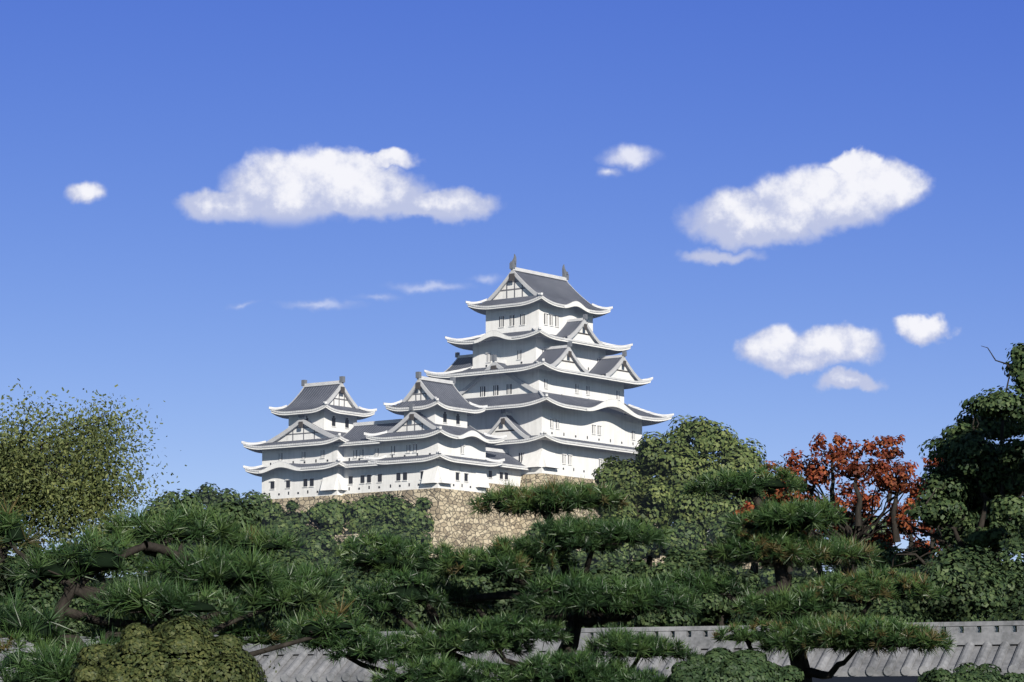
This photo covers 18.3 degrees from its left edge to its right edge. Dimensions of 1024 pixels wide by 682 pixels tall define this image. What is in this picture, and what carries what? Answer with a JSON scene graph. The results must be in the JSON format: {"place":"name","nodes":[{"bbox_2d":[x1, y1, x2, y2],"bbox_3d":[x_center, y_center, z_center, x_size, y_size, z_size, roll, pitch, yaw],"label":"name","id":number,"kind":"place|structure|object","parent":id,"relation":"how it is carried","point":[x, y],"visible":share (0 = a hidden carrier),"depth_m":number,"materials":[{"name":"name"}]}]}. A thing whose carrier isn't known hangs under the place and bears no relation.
{"place":"outdoors","nodes":[
{"label":"outdoors","id":0,"kind":"place"},
{"bbox_2d":[67,182,104,202],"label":"cloud","id":1,"kind":"structure","parent":0,"point":[86,192],"depth_m":6749.86,"materials":[{"name":"white"}]},
{"bbox_2d":[180,147,494,222],"bbox_3d":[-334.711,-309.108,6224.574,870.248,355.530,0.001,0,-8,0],"label":"cloud","id":2,"kind":"structure","parent":0,"point":[302,185],"depth_m":6221.79,"materials":[{"name":"white"}]},
{"bbox_2d":[93,566,814,590],"bbox_3d":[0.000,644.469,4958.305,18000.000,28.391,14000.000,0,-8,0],"label":"ground","id":3,"kind":"structure","parent":0,"point":[747,575],"depth_m":431.02,"materials":[{"name":"green plant"}]},
{"bbox_2d":[0,378,186,578],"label":"leafy tree","id":4,"kind":"object","parent":3,"relation":"on","point":[68,507],"visible":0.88,"depth_m":73.63,"materials":[{"name":"green plant"}]},
{"bbox_2d":[69,615,279,681],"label":"bush","id":5,"kind":"object","parent":3,"relation":"on","point":[139,652],"visible":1,"depth_m":27.44,"materials":[{"name":"green plant"}]},
{"bbox_2d":[244,277,671,498],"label":"castle walls","id":6,"kind":"structure","parent":3,"relation":"on","point":[617,427],"depth_m":464.59,"materials":[{"name":"white paint"}]},
{"bbox_2d":[269,314,633,494],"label":"windows","id":7,"kind":"structure","parent":6,"relation":"in","point":[404,473],"depth_m":459.58,"materials":[{"name":"grey wood"}]},
{"bbox_2d":[244,298,669,475],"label":"castle eaves","id":8,"kind":"object","parent":6,"relation":"attached to","point":[543,366],"visible":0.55,"depth_m":470.08,"materials":[{"name":"white paint"}]},
{"bbox_2d":[280,280,634,466],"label":"windows","id":9,"kind":"structure","parent":6,"relation":"in","point":[462,447],"depth_m":463.06,"materials":[{"name":"grey wood"}]},
{"bbox_2d":[253,271,662,469],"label":"roof tiles","id":10,"kind":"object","parent":6,"relation":"on","point":[551,289],"depth_m":465.15,"materials":[{"name":"grey tile"}]},
{"bbox_2d":[241,267,673,471],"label":"roof trim","id":11,"kind":"structure","parent":10,"relation":"attached to","point":[400,422],"depth_m":464.49,"materials":[{"name":"white paint"}]},
{"bbox_2d":[298,254,626,417],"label":"roof ornaments","id":12,"kind":"object","parent":10,"relation":"on","point":[512,265],"visible":0.84,"depth_m":470.46},
{"bbox_2d":[0,461,957,681],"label":"pine trees","id":13,"kind":"object","parent":3,"relation":"on","point":[828,630],"visible":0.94,"depth_m":44.62,"materials":[{"name":"green plant"}]},
{"bbox_2d":[155,532,817,572],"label":"terrace stone walls","id":14,"kind":"structure","parent":3,"relation":"on","point":[457,540],"depth_m":431.19,"materials":[{"name":"beige stone"}]},
{"bbox_2d":[0,343,1023,637],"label":"trees","id":15,"kind":"object","parent":3,"relation":"on","point":[984,585],"visible":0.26,"depth_m":96.99,"materials":[{"name":"green plant"}]},
{"bbox_2d":[0,346,1023,681],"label":"tree branches","id":16,"kind":"object","parent":3,"relation":"on","point":[578,620],"visible":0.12,"depth_m":45.87,"materials":[{"name":"brown plant"}]},
{"bbox_2d":[0,477,920,681],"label":"pine pads","id":17,"kind":"object","parent":16,"relation":"on","point":[105,562],"visible":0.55,"depth_m":44.65,"materials":[{"name":"green plant"}]},
{"bbox_2d":[142,482,1023,603],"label":"tree foliage","id":18,"kind":"object","parent":3,"relation":"on","point":[388,515],"visible":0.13,"depth_m":389.64,"materials":[{"name":"green plant"}]},
{"bbox_2d":[578,414,793,560],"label":"tree","id":19,"kind":"object","parent":3,"relation":"on","point":[678,462],"visible":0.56,"depth_m":300.71,"materials":[{"name":"green plant"}]},
{"bbox_2d":[733,432,944,557],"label":"red-leaved tree","id":20,"kind":"object","parent":3,"relation":"on","point":[878,469],"visible":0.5,"depth_m":116.84,"materials":[{"name":"red plant"}]},
{"bbox_2d":[657,647,1023,681],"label":"shrub foliage","id":21,"kind":"object","parent":3,"relation":"on","point":[719,664],"visible":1,"depth_m":43.44,"materials":[{"name":"green plant"}]},
{"bbox_2d":[299,273,628,431],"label":"gable ornaments","id":22,"kind":"object","parent":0,"point":[511,278],"visible":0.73,"depth_m":468.08},
{"bbox_2d":[272,473,657,550],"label":"stone wall","id":23,"kind":"structure","parent":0,"point":[449,511],"depth_m":452.53,"materials":[{"name":"beige stone"}]},
{"bbox_2d":[0,0,1023,576],"label":"sky","id":24,"kind":"structure","parent":0,"point":[524,106],"materials":[{"name":"blue"}]},
{"bbox_2d":[602,147,647,173],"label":"cloud","id":25,"kind":"structure","parent":0,"point":[634,156],"depth_m":6627.62,"materials":[{"name":"white"}]},
{"bbox_2d":[649,676,922,681],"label":"wall","id":26,"kind":"structure","parent":0,"point":[879,679],"depth_m":50.86,"materials":[{"name":"white paint"}]},
{"bbox_2d":[684,149,928,263],"bbox_3d":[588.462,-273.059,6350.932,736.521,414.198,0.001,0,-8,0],"label":"cloud","id":27,"kind":"structure","parent":0,"point":[853,187],"depth_m":6351.08,"materials":[{"name":"white"}]},
{"bbox_2d":[736,314,946,390],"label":"cloud","id":28,"kind":"structure","parent":0,"point":[785,350],"depth_m":6444.41,"materials":[{"name":"white"}]},
{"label":"garden wall","id":29,"kind":"object","parent":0,"visible":0},
{"bbox_2d":[0,621,1023,681],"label":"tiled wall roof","id":30,"kind":"structure","parent":29,"relation":"on","point":[1003,648],"depth_m":51.17,"materials":[{"name":"grey tile"}]}
]}

